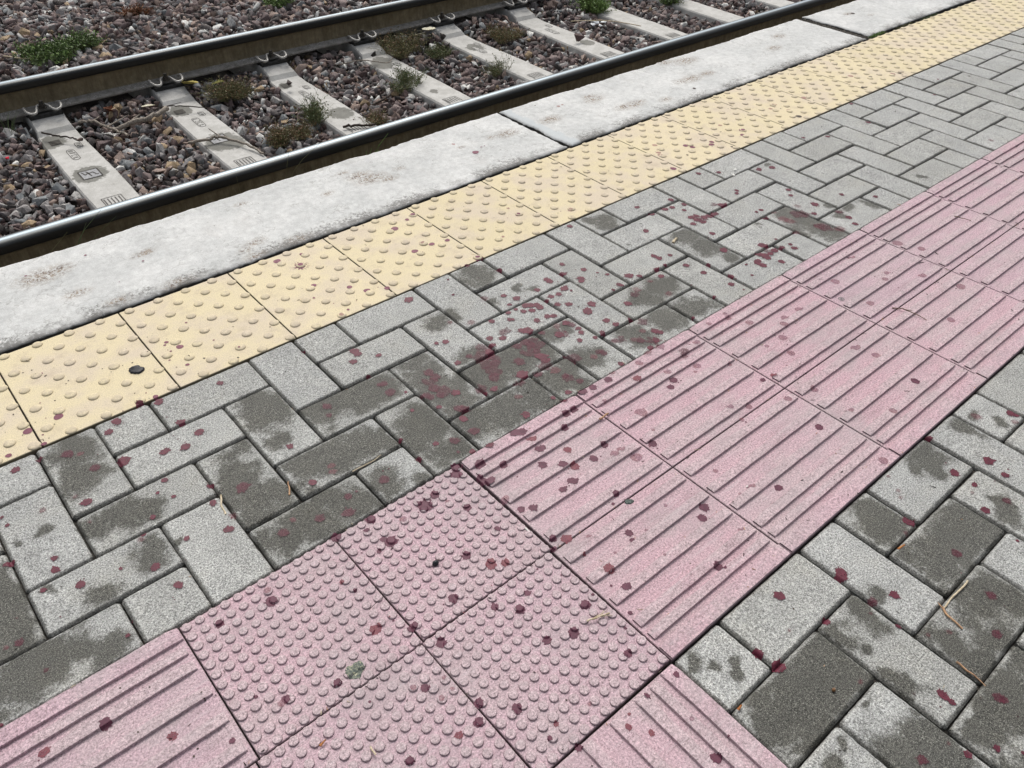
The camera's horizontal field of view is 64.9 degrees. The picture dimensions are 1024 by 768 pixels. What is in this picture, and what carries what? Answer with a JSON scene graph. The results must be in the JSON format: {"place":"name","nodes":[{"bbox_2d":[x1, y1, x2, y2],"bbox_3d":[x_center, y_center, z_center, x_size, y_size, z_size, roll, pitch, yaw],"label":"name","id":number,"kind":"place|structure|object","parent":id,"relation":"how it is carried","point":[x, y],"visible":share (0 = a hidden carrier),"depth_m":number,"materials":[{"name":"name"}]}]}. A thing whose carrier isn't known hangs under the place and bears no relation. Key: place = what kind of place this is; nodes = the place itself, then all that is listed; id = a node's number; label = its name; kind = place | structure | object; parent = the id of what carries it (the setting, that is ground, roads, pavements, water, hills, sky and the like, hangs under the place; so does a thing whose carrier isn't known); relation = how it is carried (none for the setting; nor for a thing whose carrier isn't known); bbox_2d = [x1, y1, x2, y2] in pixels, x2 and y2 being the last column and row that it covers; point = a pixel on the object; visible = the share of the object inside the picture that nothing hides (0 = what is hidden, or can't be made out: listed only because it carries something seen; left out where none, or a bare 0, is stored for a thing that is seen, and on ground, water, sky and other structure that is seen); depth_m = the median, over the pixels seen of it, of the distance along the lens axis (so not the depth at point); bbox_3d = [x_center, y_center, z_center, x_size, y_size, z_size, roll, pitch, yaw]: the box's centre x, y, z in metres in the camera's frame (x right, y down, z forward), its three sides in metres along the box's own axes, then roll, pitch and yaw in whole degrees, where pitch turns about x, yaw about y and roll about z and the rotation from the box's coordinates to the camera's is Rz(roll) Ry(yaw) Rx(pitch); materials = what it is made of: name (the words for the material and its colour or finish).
{"place":"outdoors","nodes":[
{"label":"outdoors","id":0,"kind":"place"},
{"bbox_2d":[0,0,627,234],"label":"track bed ground","id":1,"kind":"structure","parent":0,"point":[90,104],"depth_m":4.39,"materials":[{"name":"gravel"}]},
{"bbox_2d":[44,204,52,217],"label":"ballast stone","id":2,"kind":"object","parent":1,"relation":"on","point":[48,209],"visible":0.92,"depth_m":3.30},
{"bbox_2d":[65,204,75,217],"bbox_3d":[-1.822,-0.706,3.321,0.041,0.055,0.069,-3,41,-5],"label":"ballast stone","id":3,"kind":"object","parent":1,"relation":"on","point":[71,208],"visible":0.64,"depth_m":3.31,"materials":[{"name":"stone"}]},
{"bbox_2d":[65,196,76,203],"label":"ballast stone","id":4,"kind":"object","parent":1,"relation":"on","point":[71,201],"visible":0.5,"depth_m":3.43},
{"bbox_2d":[11,100,139,209],"bbox_3d":[-1.818,-0.920,3.497,0.222,0.212,2.300,-27,48,-29],"label":"sleeper","id":5,"kind":"object","parent":1,"relation":"on","point":[91,174],"visible":0.38,"depth_m":3.62,"materials":[{"name":"concrete"}]},
{"bbox_2d":[41,132,76,139],"bbox_3d":[-2.107,-1.154,3.741,0.180,0.020,0.016,8,41,7],"label":"stick","id":6,"kind":"object","parent":5,"relation":"on","point":[58,135],"visible":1,"depth_m":3.74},
{"bbox_2d":[0,0,533,121],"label":"rail","id":7,"kind":"object","parent":5,"relation":"on","point":[71,86],"visible":0.94,"depth_m":4.30,"materials":[{"name":"metal"}]},
{"bbox_2d":[0,0,855,267],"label":"rail","id":8,"kind":"object","parent":5,"relation":"on","point":[37,241],"visible":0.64,"depth_m":3.39,"materials":[{"name":"metal"}]},
{"bbox_2d":[71,191,82,198],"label":"ballast stone","id":9,"kind":"object","parent":1,"relation":"on","point":[76,194],"visible":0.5,"depth_m":3.40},
{"bbox_2d":[114,151,124,160],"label":"ballast stone","id":10,"kind":"object","parent":1,"relation":"on","point":[119,155],"visible":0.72,"depth_m":3.70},
{"bbox_2d":[135,167,145,178],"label":"ballast stone","id":11,"kind":"object","parent":1,"relation":"on","point":[139,171],"visible":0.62,"depth_m":3.58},
{"bbox_2d":[136,135,146,145],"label":"ballast stone","id":12,"kind":"object","parent":1,"relation":"on","point":[140,140],"visible":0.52,"depth_m":3.82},
{"bbox_2d":[153,178,162,185],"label":"ballast stone","id":13,"kind":"object","parent":1,"relation":"on","point":[157,181],"visible":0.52,"depth_m":3.53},
{"bbox_2d":[169,168,178,176],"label":"ballast stone","id":14,"kind":"object","parent":1,"relation":"on","point":[173,172],"visible":0.92,"depth_m":3.59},
{"bbox_2d":[129,73,266,170],"bbox_3d":[-1.368,-1.165,3.798,0.222,0.212,2.300,-26,48,-29],"label":"sleeper","id":15,"kind":"object","parent":1,"relation":"on","point":[193,123],"visible":0.27,"depth_m":3.94,"materials":[{"name":"concrete"}]},
{"bbox_2d":[150,102,218,110],"bbox_3d":[-1.648,-1.395,4.053,0.334,0.027,0.073,-4,41,-7],"label":"stick","id":16,"kind":"object","parent":15,"relation":"on","point":[183,106],"visible":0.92,"depth_m":4.04,"materials":[{"name":"wood"}]},
{"bbox_2d":[181,80,198,83],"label":"fallen leaf","id":17,"kind":"object","parent":15,"relation":"on","point":[189,82],"visible":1,"depth_m":4.16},
{"bbox_2d":[188,128,264,154],"bbox_3d":[-1.309,-1.131,3.747,0.381,0.045,0.124,9,41,8],"label":"stick","id":18,"kind":"object","parent":15,"relation":"on","point":[223,137],"visible":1,"depth_m":3.75,"materials":[{"name":"brown wood"}]},
{"bbox_2d":[242,135,257,140],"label":"ballast stone","id":19,"kind":"object","parent":1,"relation":"on","point":[245,137],"visible":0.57,"depth_m":3.88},
{"bbox_2d":[0,0,548,128],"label":"ballast","id":20,"kind":"structure","parent":1,"relation":"on","point":[186,16],"depth_m":4.88,"materials":[{"name":"gravel"}]},
{"bbox_2d":[11,37,85,66],"bbox_3d":[-2.489,-1.793,4.334,0.395,0.123,0.316,-28,49,-30],"label":"weed","id":21,"kind":"object","parent":20,"relation":"on","point":[53,52],"visible":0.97,"depth_m":4.30,"materials":[{"name":"green plant"}]},
{"bbox_2d":[48,60,54,69],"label":"ballast stone","id":22,"kind":"object","parent":20,"relation":"on","point":[51,63],"visible":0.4,"depth_m":4.25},
{"bbox_2d":[47,24,56,32],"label":"ballast stone","id":23,"kind":"object","parent":20,"relation":"on","point":[51,26],"visible":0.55,"depth_m":4.74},
{"bbox_2d":[37,26,107,52],"bbox_3d":[-2.447,-1.911,4.480,0.274,0.120,0.343,30,48,30],"label":"weed","id":24,"kind":"object","parent":20,"relation":"on","point":[88,40],"visible":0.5,"depth_m":4.48,"materials":[{"name":"green plant"}]},
{"bbox_2d":[109,43,122,50],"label":"ballast stone","id":25,"kind":"object","parent":20,"relation":"on","point":[114,46],"visible":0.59,"depth_m":4.51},
{"bbox_2d":[116,3,155,18],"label":"weed","id":26,"kind":"object","parent":20,"relation":"on","point":[140,10],"visible":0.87,"depth_m":4.96,"materials":[{"name":"brown plant"}]},
{"bbox_2d":[261,0,294,7],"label":"weed","id":27,"kind":"object","parent":20,"relation":"on","point":[278,3],"visible":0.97,"depth_m":5.15,"materials":[{"name":"green plant"}]},
{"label":"ballast stone","id":28,"kind":"object","parent":20,"relation":"on","visible":0},
{"bbox_2d":[18,27,29,36],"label":"ballast stone","id":29,"kind":"object","parent":28,"relation":"on","point":[22,31],"visible":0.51,"depth_m":4.64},
{"bbox_2d":[229,50,375,135],"bbox_3d":[-0.917,-1.409,4.099,0.222,0.212,2.300,-26,48,-29],"label":"sleeper","id":30,"kind":"object","parent":1,"relation":"on","point":[279,71],"visible":0.32,"depth_m":4.29,"materials":[{"name":"concrete"}]},
{"bbox_2d":[343,123,375,127],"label":"stick","id":31,"kind":"object","parent":30,"relation":"on","point":[353,125],"visible":1,"depth_m":3.94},
{"bbox_2d":[317,29,469,107],"bbox_3d":[-0.467,-1.653,4.400,0.222,0.212,2.300,-27,48,-29],"label":"sleeper","id":32,"kind":"object","parent":1,"relation":"on","point":[429,90],"visible":0.3,"depth_m":4.59,"materials":[{"name":"concrete"}]},
{"bbox_2d":[0,0,802,236],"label":"ballast","id":33,"kind":"structure","parent":1,"relation":"on","point":[539,52],"depth_m":4.35,"materials":[{"name":"gravel"}]},
{"bbox_2d":[0,108,16,143],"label":"grass tuft","id":34,"kind":"object","parent":33,"relation":"on","point":[8,125],"visible":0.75,"depth_m":3.74,"materials":[{"name":"green plant"}]},
{"bbox_2d":[14,205,31,216],"bbox_3d":[-2.010,-0.716,3.310,0.066,0.048,0.044,-2,41,-4],"label":"ballast stone","id":35,"kind":"object","parent":33,"relation":"on","point":[24,210],"visible":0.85,"depth_m":3.29,"materials":[{"name":"stone"}]},
{"bbox_2d":[21,127,30,138],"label":"ballast stone","id":36,"kind":"object","parent":33,"relation":"on","point":[27,135],"visible":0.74,"depth_m":3.78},
{"bbox_2d":[21,184,31,196],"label":"ballast stone","id":37,"kind":"object","parent":33,"relation":"on","point":[25,186],"visible":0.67,"depth_m":3.43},
{"bbox_2d":[21,154,32,161],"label":"ballast stone","id":38,"kind":"object","parent":33,"relation":"on","point":[27,158],"visible":0.82,"depth_m":3.64,"materials":[{"name":"stone"}]},
{"bbox_2d":[21,220,36,228],"bbox_3d":[-1.947,-0.637,3.232,0.074,0.044,0.055,17,43,18],"label":"ballast stone","id":39,"kind":"object","parent":33,"relation":"on","point":[27,223],"visible":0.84,"depth_m":3.21,"materials":[{"name":"stone"}]},
{"bbox_2d":[23,150,36,155],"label":"ballast stone","id":40,"kind":"object","parent":33,"relation":"on","point":[30,152],"visible":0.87,"depth_m":3.69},
{"bbox_2d":[53,207,65,216],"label":"ballast stone","id":41,"kind":"object","parent":33,"relation":"on","point":[58,210],"visible":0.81,"depth_m":3.29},
{"bbox_2d":[52,182,69,195],"bbox_3d":[-1.940,-0.835,3.453,0.066,0.057,0.040,7,41,7],"label":"ballast stone","id":42,"kind":"object","parent":33,"relation":"on","point":[57,186],"visible":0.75,"depth_m":3.44,"materials":[{"name":"stone"}]},
{"bbox_2d":[85,114,94,120],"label":"ballast stone","id":43,"kind":"object","parent":33,"relation":"on","point":[87,116],"visible":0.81,"depth_m":3.92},
{"bbox_2d":[89,111,103,122],"bbox_3d":[-2.032,-1.298,3.939,0.053,0.067,0.035,20,44,20],"label":"ballast stone","id":44,"kind":"object","parent":43,"relation":"on","point":[94,114],"visible":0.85,"depth_m":3.93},
{"bbox_2d":[78,114,128,135],"bbox_3d":[-1.917,-1.269,3.895,0.333,0.030,0.174,19,43,20],"label":"stick","id":45,"kind":"object","parent":33,"relation":"on","point":[100,124],"visible":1,"depth_m":3.87,"materials":[{"name":"grey wood"}]},
{"bbox_2d":[113,103,121,112],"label":"ballast stone","id":46,"kind":"object","parent":33,"relation":"on","point":[118,106],"visible":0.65,"depth_m":3.98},
{"bbox_2d":[122,174,131,185],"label":"ballast stone","id":47,"kind":"object","parent":33,"relation":"on","point":[127,178],"visible":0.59,"depth_m":3.52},
{"bbox_2d":[121,160,135,168],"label":"ballast stone","id":48,"kind":"object","parent":33,"relation":"on","point":[126,163],"visible":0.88,"depth_m":3.63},
{"bbox_2d":[112,106,168,131],"bbox_3d":[-1.808,-1.294,3.914,0.302,0.050,0.098,-28,49,-30],"label":"stick","id":49,"kind":"object","parent":33,"relation":"on","point":[135,120],"visible":0.99,"depth_m":3.89,"materials":[{"name":"grey wood"}]},
{"bbox_2d":[148,115,162,123],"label":"ballast stone","id":50,"kind":"object","parent":33,"relation":"on","point":[158,119],"visible":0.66,"depth_m":3.98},
{"bbox_2d":[156,142,163,154],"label":"ballast stone","id":51,"kind":"object","parent":33,"relation":"on","point":[159,147],"visible":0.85,"depth_m":3.73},
{"bbox_2d":[162,126,171,134],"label":"ballast stone","id":52,"kind":"object","parent":33,"relation":"on","point":[168,130],"visible":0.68,"depth_m":3.92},
{"bbox_2d":[164,166,172,176],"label":"ballast stone","id":53,"kind":"object","parent":33,"relation":"on","point":[167,170],"visible":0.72,"depth_m":3.58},
{"bbox_2d":[164,120,175,127],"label":"ballast stone","id":54,"kind":"object","parent":33,"relation":"on","point":[170,123],"visible":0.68,"depth_m":3.97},
{"bbox_2d":[165,161,179,168],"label":"ballast stone","id":55,"kind":"object","parent":33,"relation":"on","point":[175,165],"visible":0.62,"depth_m":3.61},
{"bbox_2d":[168,136,183,143],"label":"ballast stone","id":56,"kind":"object","parent":33,"relation":"on","point":[178,138],"visible":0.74,"depth_m":3.85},
{"bbox_2d":[187,161,195,169],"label":"ballast stone","id":57,"kind":"object","parent":33,"relation":"on","point":[191,165],"visible":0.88,"depth_m":3.62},
{"bbox_2d":[190,73,257,103],"bbox_3d":[-1.481,-1.538,4.176,0.337,0.112,0.325,2,40,0],"label":"weed","id":58,"kind":"object","parent":33,"relation":"on","point":[227,92],"visible":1,"depth_m":4.17,"materials":[{"name":"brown plant"}]},
{"bbox_2d":[262,139,269,148],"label":"ballast stone","id":59,"kind":"object","parent":33,"relation":"on","point":[264,145],"visible":0.45,"depth_m":3.81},
{"bbox_2d":[262,147,273,152],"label":"ballast stone","id":60,"kind":"object","parent":33,"relation":"on","point":[267,149],"visible":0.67,"depth_m":3.77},
{"bbox_2d":[271,96,279,104],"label":"ballast stone","id":61,"kind":"object","parent":33,"relation":"on","point":[275,100],"visible":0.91,"depth_m":4.21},
{"bbox_2d":[261,115,321,148],"bbox_3d":[-1.067,-1.220,3.843,0.362,0.114,0.264,-28,49,-30],"label":"weed","id":62,"kind":"object","parent":33,"relation":"on","point":[280,137],"visible":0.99,"depth_m":3.83,"materials":[{"name":"brown plant"}]},
{"bbox_2d":[291,86,334,124],"bbox_3d":[-0.982,-1.375,4.000,0.221,0.130,0.282,16,42,16],"label":"weed","id":63,"kind":"object","parent":33,"relation":"on","point":[312,112],"visible":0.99,"depth_m":3.99,"materials":[{"name":"green plant"}]},
{"bbox_2d":[336,57,392,64],"bbox_3d":[-0.825,-1.830,4.582,0.337,0.017,0.087,-14,43,-18],"label":"stick","id":64,"kind":"object","parent":33,"relation":"on","point":[364,60],"visible":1,"depth_m":4.58,"materials":[{"name":"grey wood"}]},
{"bbox_2d":[360,99,370,107],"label":"ballast stone","id":65,"kind":"object","parent":33,"relation":"on","point":[363,101],"visible":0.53,"depth_m":4.22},
{"bbox_2d":[353,107,389,126],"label":"weed","id":66,"kind":"object","parent":33,"relation":"on","point":[372,117],"visible":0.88,"depth_m":4.02,"materials":[{"name":"brown plant"}]},
{"bbox_2d":[372,88,393,105],"bbox_3d":[-0.665,-1.512,4.232,0.034,0.014,0.244,14,42,14],"label":"stick","id":67,"kind":"object","parent":33,"relation":"on","point":[379,101],"visible":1,"depth_m":4.19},
{"bbox_2d":[372,26,433,58],"bbox_3d":[-0.663,-2.020,4.752,0.530,0.130,0.371,-53,63,-44],"label":"weed","id":68,"kind":"object","parent":33,"relation":"on","point":[387,43],"visible":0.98,"depth_m":4.76,"materials":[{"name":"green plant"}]},
{"bbox_2d":[383,62,428,94],"bbox_3d":[-0.561,-1.686,4.382,0.238,0.136,0.304,7,41,7],"label":"weed","id":69,"kind":"object","parent":33,"relation":"on","point":[404,77],"visible":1,"depth_m":4.37,"materials":[{"name":"green plant"}]},
{"bbox_2d":[424,41,457,59],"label":"weed","id":70,"kind":"object","parent":33,"relation":"on","point":[437,52],"visible":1,"depth_m":4.79,"materials":[{"name":"green plant"}]},
{"bbox_2d":[478,50,514,78],"bbox_3d":[-0.087,-1.820,4.581,0.273,0.124,0.196,-28,49,-30],"label":"weed","id":71,"kind":"object","parent":33,"relation":"on","point":[495,70],"visible":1,"depth_m":4.58,"materials":[{"name":"green plant"}]},
{"bbox_2d":[483,22,529,43],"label":"weed","id":72,"kind":"object","parent":33,"relation":"on","point":[498,33],"visible":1,"depth_m":5.02,"materials":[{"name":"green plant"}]},
{"bbox_2d":[569,0,616,13],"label":"weed","id":73,"kind":"object","parent":33,"relation":"on","point":[595,6],"visible":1,"depth_m":5.48,"materials":[{"name":"green plant"}]},
{"bbox_2d":[571,20,640,25],"bbox_3d":[0.615,-2.371,5.271,0.462,0.017,0.037,6,41,6],"label":"stick","id":74,"kind":"object","parent":33,"relation":"on","point":[604,20],"visible":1,"depth_m":5.28,"materials":[{"name":"wood"}]},
{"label":"ballast stone","id":75,"kind":"object","parent":33,"relation":"on","visible":0},
{"bbox_2d":[32,195,47,207],"bbox_3d":[-1.971,-0.761,3.365,0.048,0.039,0.069,22,44,22],"label":"ballast stone","id":76,"kind":"object","parent":75,"relation":"on","point":[39,201],"visible":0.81,"depth_m":3.35,"materials":[{"name":"stone"}]},
{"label":"ballast stone","id":77,"kind":"object","parent":33,"relation":"on","visible":0},
{"bbox_2d":[32,179,46,185],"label":"ballast stone","id":78,"kind":"object","parent":77,"relation":"on","point":[42,181],"visible":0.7,"depth_m":3.49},
{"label":"ballast stone","id":79,"kind":"object","parent":33,"relation":"on","visible":0},
{"bbox_2d":[122,148,137,158],"bbox_3d":[-1.774,-1.073,3.748,0.078,0.047,0.037,14,42,14],"label":"ballast stone","id":80,"kind":"object","parent":79,"relation":"on","point":[126,150],"visible":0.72,"depth_m":3.74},
{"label":"ballast stone","id":81,"kind":"object","parent":33,"relation":"on","visible":0},
{"bbox_2d":[108,107,119,120],"bbox_3d":[-1.970,-1.330,3.979,0.062,0.072,0.046,10,41,10],"label":"ballast stone","id":82,"kind":"object","parent":81,"relation":"on","point":[110,116],"visible":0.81,"depth_m":3.96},
{"bbox_2d":[393,12,552,81],"bbox_3d":[-0.016,-1.898,4.702,0.222,0.212,2.300,-27,48,-29],"label":"sleeper","id":83,"kind":"object","parent":1,"relation":"on","point":[456,37],"visible":0.33,"depth_m":4.86,"materials":[{"name":"concrete"}]},
{"bbox_2d":[466,0,623,60],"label":"sleeper","id":84,"kind":"object","parent":1,"relation":"on","point":[522,15],"visible":0.34,"depth_m":5.16,"materials":[{"name":"concrete"}]},
{"bbox_2d":[574,33,585,41],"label":"stone","id":85,"kind":"object","parent":84,"relation":"on","point":[578,37],"visible":1,"depth_m":4.98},
{"bbox_2d":[529,0,686,41],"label":"sleeper","id":86,"kind":"object","parent":1,"relation":"on","point":[662,33],"visible":0.1,"depth_m":5.32,"materials":[{"name":"concrete"}]},
{"bbox_2d":[622,0,743,23],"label":"sleeper","id":87,"kind":"object","parent":1,"relation":"on","point":[691,9],"visible":0.07,"depth_m":5.58,"materials":[{"name":"concrete"}]},
{"bbox_2d":[659,0,683,5],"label":"weed","id":88,"kind":"object","parent":87,"relation":"on","point":[666,2],"visible":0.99,"depth_m":5.68,"materials":[{"name":"green plant"}]},
{"bbox_2d":[738,0,793,8],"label":"sleeper","id":89,"kind":"object","parent":1,"relation":"on","point":[772,4],"visible":0.03,"depth_m":5.78,"materials":[{"name":"concrete"}]},
{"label":"ballast stone","id":90,"kind":"object","parent":1,"relation":"on","visible":0},
{"bbox_2d":[97,140,111,148],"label":"ballast stone","id":91,"kind":"object","parent":90,"relation":"on","point":[107,142],"visible":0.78,"depth_m":3.79,"materials":[{"name":"stone"}]},
{"bbox_3d":[0.871,-1.130,3.701,18.000,0.383,0.378,-28,49,-30],"label":"platform wall","id":92,"kind":"object","parent":1,"relation":"on","visible":0},
{"bbox_2d":[0,113,566,354],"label":"edge slab","id":93,"kind":"structure","parent":92,"relation":"on","point":[49,295],"depth_m":2.37,"materials":[{"name":"concrete"}]},
{"bbox_2d":[802,0,976,38],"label":"edge slab","id":94,"kind":"structure","parent":92,"relation":"on","point":[867,18],"depth_m":4.18,"materials":[{"name":"concrete"}]},
{"bbox_2d":[0,28,1023,728],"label":"block pavement","id":95,"kind":"structure","parent":0,"point":[630,278],"depth_m":1.85,"materials":[{"name":"grey concrete"}]},
{"bbox_2d":[0,89,1023,767],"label":"ground","id":96,"kind":"structure","parent":0,"point":[836,725],"depth_m":1.48,"materials":[{"name":"concrete"}]},
{"bbox_2d":[0,134,1023,767],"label":"tactile pavement","id":97,"kind":"structure","parent":96,"relation":"on","point":[472,638],"depth_m":1.49,"materials":[{"name":"pink concrete"}]},
{"bbox_2d":[345,661,364,678],"bbox_3d":[-0.254,0.465,1.306,0.032,0.004,0.032,-28,49,-30],"label":"surface patch","id":98,"kind":"object","parent":97,"relation":"on","point":[355,669],"visible":1,"depth_m":1.30,"materials":[{"name":"plant"}]},
{"bbox_2d":[15,32,1021,765],"bbox_3d":[1.117,-0.537,2.529,4.954,0.015,1.864,-28,49,-30],"label":"debris","id":99,"kind":"object","parent":97,"relation":"on","point":[691,488],"visible":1,"depth_m":1.77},
{"bbox_2d":[587,610,611,621],"bbox_3d":[0.149,0.399,1.389,0.047,0.005,0.014,-11,42,-14],"label":"straw","id":100,"kind":"object","parent":97,"relation":"on","point":[599,616],"visible":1,"depth_m":1.39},
{"bbox_2d":[0,0,1023,467],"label":"tactile pavement","id":101,"kind":"structure","parent":96,"relation":"on","point":[70,382],"depth_m":2.31,"materials":[{"name":"yellow concrete"}]},
{"bbox_2d":[129,365,144,373],"bbox_3d":[-0.875,-0.034,1.870,0.037,0.008,0.026,-1,40,-2],"label":"chewing gum","id":102,"kind":"object","parent":101,"relation":"on","point":[136,369],"visible":1,"depth_m":1.87,"materials":[{"name":"rubber"}]},
{"bbox_2d":[189,179,1016,763],"bbox_3d":[0.909,-0.545,2.531,1.488,0.014,4.310,21,44,22],"label":"debris","id":103,"kind":"object","parent":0,"point":[721,509],"visible":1,"depth_m":1.82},
{"bbox_2d":[499,19,865,148],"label":"edge slab","id":104,"kind":"structure","parent":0,"point":[584,114],"depth_m":3.35,"materials":[{"name":"concrete"}]},
{"bbox_2d":[674,350,1023,767],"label":"block pavement","id":105,"kind":"structure","parent":0,"point":[793,710],"depth_m":1.39,"materials":[{"name":"grey concrete"}]},
{"bbox_2d":[937,602,962,628],"bbox_3d":[0.764,0.405,1.407,0.008,0.006,0.057,-15,43,-18],"label":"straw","id":106,"kind":"object","parent":105,"relation":"on","point":[946,614],"visible":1,"depth_m":1.40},
{"bbox_2d":[944,580,968,607],"bbox_3d":[0.796,0.376,1.442,0.091,0.006,0.006,-28,49,-30],"label":"straw","id":107,"kind":"object","parent":105,"relation":"on","point":[957,592],"visible":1,"depth_m":1.44,"materials":[{"name":"plant"}]},
{"bbox_2d":[956,661,985,685],"bbox_3d":[0.758,0.477,1.326,0.008,0.006,0.054,-28,49,-30],"label":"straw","id":108,"kind":"object","parent":105,"relation":"on","point":[961,665],"visible":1,"depth_m":1.33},
{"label":"joint dirt","id":109,"kind":"structure","parent":0,"visible":0},
{"bbox_2d":[800,18,867,38],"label":"joint gravel","id":110,"kind":"structure","parent":109,"relation":"on","point":[824,25],"depth_m":4.00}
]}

